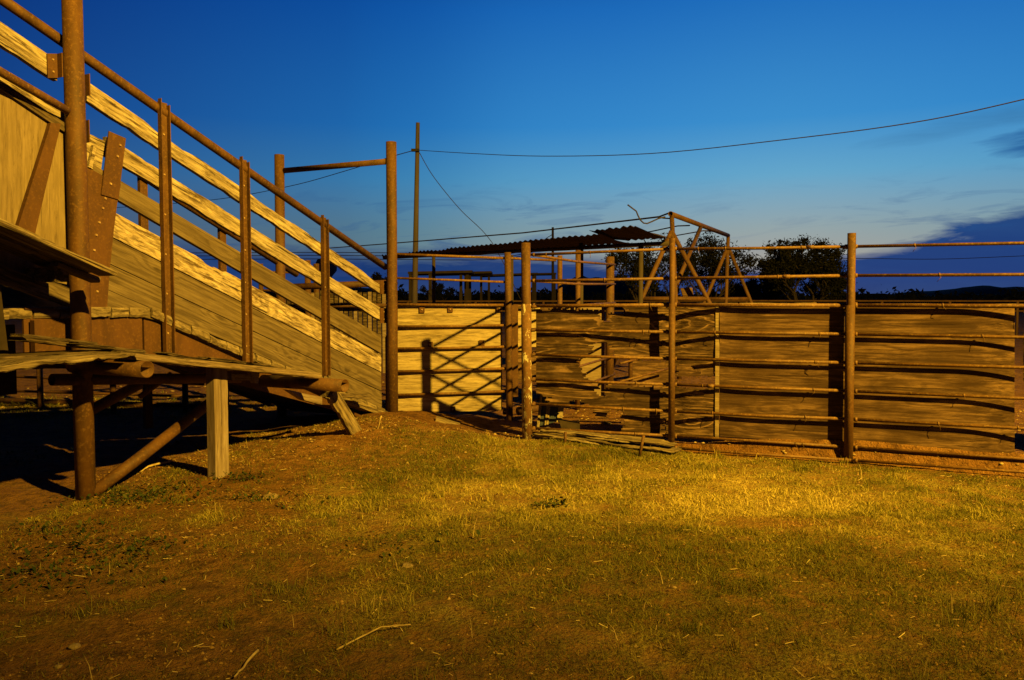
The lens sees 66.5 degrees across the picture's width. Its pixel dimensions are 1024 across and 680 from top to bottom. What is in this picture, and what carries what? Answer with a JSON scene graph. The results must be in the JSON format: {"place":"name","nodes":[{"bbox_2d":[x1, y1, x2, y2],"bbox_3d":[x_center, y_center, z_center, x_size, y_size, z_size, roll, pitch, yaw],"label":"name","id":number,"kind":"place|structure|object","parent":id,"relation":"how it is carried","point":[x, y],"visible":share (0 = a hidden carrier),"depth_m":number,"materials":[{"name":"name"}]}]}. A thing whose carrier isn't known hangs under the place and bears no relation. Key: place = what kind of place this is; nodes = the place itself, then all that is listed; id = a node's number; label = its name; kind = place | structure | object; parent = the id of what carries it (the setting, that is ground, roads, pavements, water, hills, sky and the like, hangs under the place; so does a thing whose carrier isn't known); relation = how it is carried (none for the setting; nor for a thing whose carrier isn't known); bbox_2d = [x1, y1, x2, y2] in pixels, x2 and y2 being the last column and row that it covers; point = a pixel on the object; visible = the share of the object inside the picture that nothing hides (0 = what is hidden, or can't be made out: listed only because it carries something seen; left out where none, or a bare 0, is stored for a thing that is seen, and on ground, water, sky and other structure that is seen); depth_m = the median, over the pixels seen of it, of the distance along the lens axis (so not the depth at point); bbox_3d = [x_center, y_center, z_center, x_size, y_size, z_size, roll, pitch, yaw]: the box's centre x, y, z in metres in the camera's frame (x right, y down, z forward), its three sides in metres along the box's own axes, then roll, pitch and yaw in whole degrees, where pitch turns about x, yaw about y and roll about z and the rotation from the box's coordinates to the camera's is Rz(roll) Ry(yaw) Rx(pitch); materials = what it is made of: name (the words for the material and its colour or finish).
{"place":"outdoors","nodes":[
{"label":"outdoors","id":0,"kind":"place"},
{"bbox_2d":[316,258,336,277],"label":"water tower","id":1,"kind":"structure","parent":0,"point":[333,269],"depth_m":415.06,"materials":[{"name":"paint"}]},
{"bbox_2d":[265,288,405,294],"bbox_3d":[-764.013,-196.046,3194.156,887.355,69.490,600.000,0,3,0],"label":"hill","id":2,"kind":"structure","parent":0,"point":[366,289],"depth_m":3082.22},
{"bbox_2d":[0,308,1023,679],"bbox_3d":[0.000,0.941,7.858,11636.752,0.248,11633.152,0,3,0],"label":"ground","id":3,"kind":"structure","parent":0,"point":[118,442],"depth_m":4.20,"materials":[{"name":"brown soil"}]},
{"bbox_2d":[67,643,80,649],"bbox_3d":[-1.801,1.267,3.214,0.051,0.038,0.045,0,3,0],"label":"stone","id":4,"kind":"object","parent":3,"relation":"on","point":[73,646],"visible":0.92,"depth_m":3.20,"materials":[{"name":"stone"}]},
{"bbox_2d":[0,369,204,412],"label":"fence","id":5,"kind":"object","parent":3,"relation":"on","point":[40,401],"visible":0.33,"depth_m":10.44,"materials":[{"name":"brown wood"}]},
{"bbox_2d":[139,460,171,471],"bbox_3d":[-3.033,1.067,6.624,0.045,0.035,0.349,1,3,20],"label":"stick","id":6,"kind":"object","parent":3,"relation":"on","point":[159,463],"visible":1,"depth_m":6.65,"materials":[{"name":"beige wood"}]},
{"bbox_2d":[0,334,370,495],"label":"catwalk","id":7,"kind":"object","parent":3,"relation":"on","point":[132,370],"visible":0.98,"depth_m":6.06,"materials":[{"name":"brown wood"}]},
{"bbox_2d":[0,0,397,499],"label":"loading chute","id":8,"kind":"object","parent":3,"relation":"on","point":[59,186],"visible":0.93,"depth_m":6.33,"materials":[{"name":"brown wood"}]},
{"bbox_2d":[0,66,117,353],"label":"catwalk","id":9,"kind":"object","parent":8,"relation":"attached to","point":[57,263],"visible":0.99,"depth_m":5.16,"materials":[{"name":"brown wood"}]},
{"bbox_2d":[233,649,258,677],"bbox_3d":[-1.030,1.250,3.021,0.017,0.020,0.212,0,3,6],"label":"stick","id":10,"kind":"object","parent":3,"relation":"on","point":[254,653],"visible":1,"depth_m":3.04,"materials":[{"name":"brown wood"}]},
{"bbox_2d":[263,493,277,498],"bbox_3d":[-1.736,1.136,5.637,0.106,0.058,0.114,2,4,38],"label":"stone","id":11,"kind":"object","parent":3,"relation":"on","point":[275,495],"visible":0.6,"depth_m":5.62,"materials":[{"name":"stone"}]},
{"bbox_2d":[0,448,568,601],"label":"weeds","id":12,"kind":"object","parent":3,"relation":"on","point":[129,549],"visible":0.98,"depth_m":4.71,"materials":[{"name":"green plant"}]},
{"bbox_2d":[259,260,385,372],"bbox_3d":[-3.144,-0.244,12.570,2.693,2.065,1.370,2,4,35],"label":"back corral fence","id":13,"kind":"object","parent":3,"relation":"on","point":[307,286],"visible":0.17,"depth_m":12.59,"materials":[{"name":"brown wood"}]},
{"bbox_2d":[336,624,410,650],"bbox_3d":[-0.584,1.236,3.281,0.349,0.033,0.037,-2,4,-39],"label":"stick","id":14,"kind":"object","parent":3,"relation":"on","point":[342,646],"visible":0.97,"depth_m":3.27,"materials":[{"name":"brown wood"}]},
{"bbox_2d":[370,272,397,298],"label":"yucca tree","id":15,"kind":"object","parent":3,"relation":"on","point":[377,276],"visible":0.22,"depth_m":69.65,"materials":[{"name":"green plant"}]},
{"bbox_2d":[401,562,413,567],"bbox_3d":[-0.559,1.201,4.141,0.065,0.034,0.072,2,4,38],"label":"stone","id":16,"kind":"object","parent":3,"relation":"on","point":[403,565],"visible":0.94,"depth_m":4.13,"materials":[{"name":"stone"}]},
{"bbox_2d":[411,122,419,302],"bbox_3d":[-3.698,-4.019,29.785,0.408,8.453,0.342,0,3,0],"label":"utility pole","id":17,"kind":"object","parent":3,"relation":"on","point":[415,236],"visible":0.83,"depth_m":29.72,"materials":[{"name":"wood"}]},
{"bbox_2d":[117,151,410,207],"bbox_3d":[-15.881,-8.027,42.210,0.442,1.146,35.027,-3,4,-44],"label":"power line","id":18,"kind":"object","parent":17,"relation":"attached to","point":[304,182],"visible":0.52,"depth_m":34.76,"materials":[{"name":"metal"}]},
{"bbox_2d":[419,152,519,297],"bbox_3d":[-1.641,-4.401,30.923,4.373,5.575,0.268,-2,3,-27],"label":"power line","id":19,"kind":"object","parent":17,"relation":"attached to","point":[463,212],"visible":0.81,"depth_m":30.76,"materials":[{"name":"metal"}]},
{"bbox_2d":[419,99,1023,156],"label":"power line","id":20,"kind":"object","parent":17,"relation":"attached to","point":[767,141],"visible":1,"depth_m":17.64,"materials":[{"name":"metal"}]},
{"bbox_2d":[420,282,443,299],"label":"yucca tree","id":21,"kind":"object","parent":3,"relation":"on","point":[439,287],"visible":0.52,"depth_m":78.37,"materials":[{"name":"green plant"}]},
{"bbox_2d":[408,270,474,302],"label":"shed frame","id":22,"kind":"object","parent":3,"relation":"on","point":[460,272],"visible":0.67,"depth_m":42.01,"materials":[{"name":"brown wood"}]},
{"bbox_2d":[436,283,455,303],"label":"yucca tree","id":23,"kind":"object","parent":3,"relation":"on","point":[446,294],"visible":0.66,"depth_m":83.67,"materials":[{"name":"green plant"}]},
{"bbox_2d":[436,416,459,424],"bbox_3d":[-0.701,0.900,8.504,0.274,0.042,0.103,16,15,-1],"label":"wood slat","id":24,"kind":"object","parent":3,"relation":"on","point":[442,420],"visible":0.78,"depth_m":8.49,"materials":[{"name":"beige wood"}]},
{"bbox_2d":[397,252,517,419],"bbox_3d":[-0.621,0.098,9.075,1.453,2.242,0.320,-1,3,-10],"label":"alley fence","id":25,"kind":"object","parent":3,"relation":"on","point":[450,358],"visible":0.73,"depth_m":9.19,"materials":[{"name":"brown wood"}]},
{"bbox_2d":[436,271,492,303],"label":"shed frame","id":26,"kind":"object","parent":3,"relation":"on","point":[467,283],"visible":0.31,"depth_m":47.01,"materials":[{"name":"brown wood"}]},
{"bbox_2d":[463,275,492,303],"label":"shed frame","id":27,"kind":"object","parent":3,"relation":"on","point":[470,276],"visible":0.33,"depth_m":52.02,"materials":[{"name":"brown wood"}]},
{"bbox_2d":[480,273,537,303],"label":"shed frame","id":28,"kind":"object","parent":3,"relation":"on","point":[515,274],"visible":0.41,"depth_m":56.98,"materials":[{"name":"brown wood"}]},
{"bbox_2d":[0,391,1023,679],"bbox_3d":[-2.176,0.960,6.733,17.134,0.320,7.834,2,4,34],"label":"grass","id":29,"kind":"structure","parent":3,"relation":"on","point":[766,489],"depth_m":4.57,"materials":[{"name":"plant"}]},
{"bbox_2d":[1,416,1023,679],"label":"straw litter","id":30,"kind":"object","parent":3,"relation":"on","point":[509,550],"visible":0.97,"depth_m":4.35,"materials":[{"name":"beige plant"}]},
{"bbox_2d":[382,225,668,360],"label":"shade roof","id":31,"kind":"structure","parent":3,"relation":"on","point":[609,238],"depth_m":13.96,"materials":[{"name":"metal"}]},
{"bbox_2d":[85,443,976,679],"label":"dry stems","id":32,"kind":"object","parent":3,"relation":"on","point":[556,595],"visible":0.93,"depth_m":4.07,"materials":[{"name":"beige plant"}]},
{"bbox_2d":[49,284,1023,310],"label":"woodland","id":33,"kind":"object","parent":3,"relation":"on","point":[912,295],"visible":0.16,"depth_m":102.83,"materials":[{"name":"plant"}]},
{"bbox_2d":[532,273,555,303],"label":"shed frame","id":34,"kind":"object","parent":3,"relation":"on","point":[544,274],"visible":0.5,"depth_m":61.98,"materials":[{"name":"brown wood"}]},
{"bbox_2d":[551,227,553,303],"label":"utility pole","id":35,"kind":"object","parent":3,"relation":"on","point":[552,277],"visible":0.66,"depth_m":61.76,"materials":[{"name":"brown wood"}]},
{"bbox_2d":[201,252,531,259],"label":"power line","id":36,"kind":"object","parent":35,"relation":"attached to","point":[397,259],"visible":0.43,"depth_m":69.77,"materials":[{"name":"metal"}]},
{"bbox_2d":[204,235,550,254],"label":"power line","id":37,"kind":"object","parent":35,"relation":"attached to","point":[370,252],"visible":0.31,"depth_m":69.67,"materials":[{"name":"metal"}]},
{"bbox_2d":[251,238,550,257],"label":"power line","id":38,"kind":"object","parent":35,"relation":"attached to","point":[348,255],"visible":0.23,"depth_m":69.68,"materials":[{"name":"metal"}]},
{"bbox_2d":[564,432,566,442],"bbox_3d":[0.507,0.951,7.458,0.036,0.148,0.028,0,3,0],"label":"stake","id":39,"kind":"object","parent":3,"relation":"on","point":[565,436],"visible":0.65,"depth_m":7.45,"materials":[{"name":"brown wood"}]},
{"bbox_2d":[511,250,700,414],"bbox_3d":[1.419,-0.093,10.530,1.184,2.171,5.930,2,4,36],"label":"back alley fence","id":40,"kind":"object","parent":3,"relation":"on","point":[598,369],"visible":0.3,"depth_m":10.42,"materials":[{"name":"brown wood"}]},
{"bbox_2d":[531,427,680,455],"bbox_3d":[0.930,1.003,7.457,1.571,0.230,0.273,1,3,26],"label":"rotten timber","id":41,"kind":"object","parent":3,"relation":"on","point":[633,442],"visible":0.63,"depth_m":7.39,"materials":[{"name":"brown wood"}]},
{"bbox_2d":[537,394,563,426],"bbox_3d":[0.392,0.710,7.889,0.262,0.330,0.153,1,3,19],"label":"ribbed panel","id":42,"kind":"object","parent":41,"relation":"on","point":[547,415],"visible":0.66,"depth_m":7.88,"materials":[{"name":"blue paint"}]},
{"bbox_2d":[559,419,579,428],"bbox_3d":[0.561,0.846,7.736,0.243,0.079,0.147,9,3,13],"label":"tarred board","id":43,"kind":"object","parent":41,"relation":"on","point":[566,424],"visible":0.96,"depth_m":7.73,"materials":[{"name":"brown wood"}]},
{"bbox_2d":[272,293,999,299],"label":"brush bank","id":44,"kind":"structure","parent":3,"relation":"on","point":[805,295],"depth_m":174.73,"materials":[{"name":"plant"}]},
{"bbox_2d":[638,435,644,456],"bbox_3d":[1.161,0.954,7.008,0.065,0.203,0.028,0,3,0],"label":"stake","id":45,"kind":"object","parent":3,"relation":"on","point":[641,444],"visible":0.92,"depth_m":7.00,"materials":[{"name":"brown wood"}]},
{"bbox_2d":[601,233,708,302],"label":"mesquite tree","id":46,"kind":"object","parent":3,"relation":"on","point":[632,268],"visible":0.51,"depth_m":42.93,"materials":[{"name":"green plant"}]},
{"bbox_2d":[614,211,752,378],"bbox_3d":[4.078,-0.832,16.056,2.461,3.123,6.012,2,3,28],"label":"pipe swing frame","id":47,"kind":"object","parent":3,"relation":"on","point":[687,294],"visible":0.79,"depth_m":14.28,"materials":[{"name":"brown metal"}]},
{"bbox_2d":[329,213,667,248],"bbox_3d":[-1.993,-2.803,21.578,0.719,0.382,18.147,-2,4,-34],"label":"cable","id":48,"kind":"object","parent":47,"relation":"attached to","point":[522,232],"visible":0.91,"depth_m":18.50,"materials":[{"name":"metal"}]},
{"bbox_2d":[627,204,664,223],"bbox_3d":[2.374,-2.224,13.805,0.678,0.353,0.025,0,3,0],"label":"cable end","id":49,"kind":"object","parent":47,"relation":"attached to","point":[639,217],"visible":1,"depth_m":13.80,"materials":[{"name":"metal"}]},
{"bbox_2d":[648,225,689,231],"bbox_3d":[2.898,-2.425,17.586,0.134,0.155,4.722,-1,3,-13],"label":"cable","id":50,"kind":"object","parent":47,"relation":"attached to","point":[668,227],"visible":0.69,"depth_m":16.12,"materials":[{"name":"metal"}]},
{"bbox_2d":[650,230,710,239],"bbox_3d":[4.015,-2.582,19.375,0.275,0.244,5.040,0,3,-6],"label":"cable","id":51,"kind":"object","parent":47,"relation":"attached to","point":[687,233],"visible":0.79,"depth_m":17.83,"materials":[{"name":"metal"}]},
{"bbox_2d":[357,300,1023,335],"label":"pen fence","id":52,"kind":"object","parent":3,"relation":"on","point":[1017,310],"visible":0.28,"depth_m":29.94,"materials":[{"name":"brown wood"}]},
{"bbox_2d":[657,232,759,302],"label":"mesquite tree","id":53,"kind":"object","parent":3,"relation":"on","point":[711,259],"visible":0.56,"depth_m":46.25,"materials":[{"name":"green plant"}]},
{"bbox_2d":[703,281,759,302],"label":"mesquite tree","id":54,"kind":"object","parent":3,"relation":"on","point":[713,294],"visible":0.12,"depth_m":55.85,"materials":[{"name":"green plant"}]},
{"bbox_2d":[729,274,785,302],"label":"mesquite tree","id":55,"kind":"object","parent":3,"relation":"on","point":[755,288],"visible":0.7,"depth_m":51.18,"materials":[{"name":"green plant"}]},
{"bbox_2d":[521,233,1023,473],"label":"pen fence","id":56,"kind":"object","parent":3,"relation":"on","point":[850,370],"visible":1,"depth_m":6.94,"materials":[{"name":"brown wood"}]},
{"bbox_2d":[750,233,855,302],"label":"mesquite tree","id":57,"kind":"object","parent":3,"relation":"on","point":[791,262],"visible":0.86,"depth_m":43.76,"materials":[{"name":"green plant"}]},
{"bbox_2d":[0,0,1023,295],"label":"sky","id":58,"kind":"structure","parent":0,"point":[308,82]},
{"bbox_2d":[562,276,637,296],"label":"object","id":59,"kind":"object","parent":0,"point":[619,287],"depth_m":2406.09,"materials":[{"name":"plant"}]},
{"bbox_2d":[647,437,1023,477],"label":"ground bank","id":60,"kind":"structure","parent":0,"point":[771,448],"depth_m":6.74,"materials":[{"name":"brown soil"}]},
{"bbox_2d":[765,256,1015,259],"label":"power line","id":61,"kind":"object","parent":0,"point":[952,258],"visible":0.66,"depth_m":79.65,"materials":[{"name":"metal"}]},
{"bbox_2d":[893,285,1023,295],"bbox_3d":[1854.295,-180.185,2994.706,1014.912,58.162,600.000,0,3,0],"label":"hill","id":62,"kind":"structure","parent":0,"point":[978,290],"depth_m":2894.76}
]}

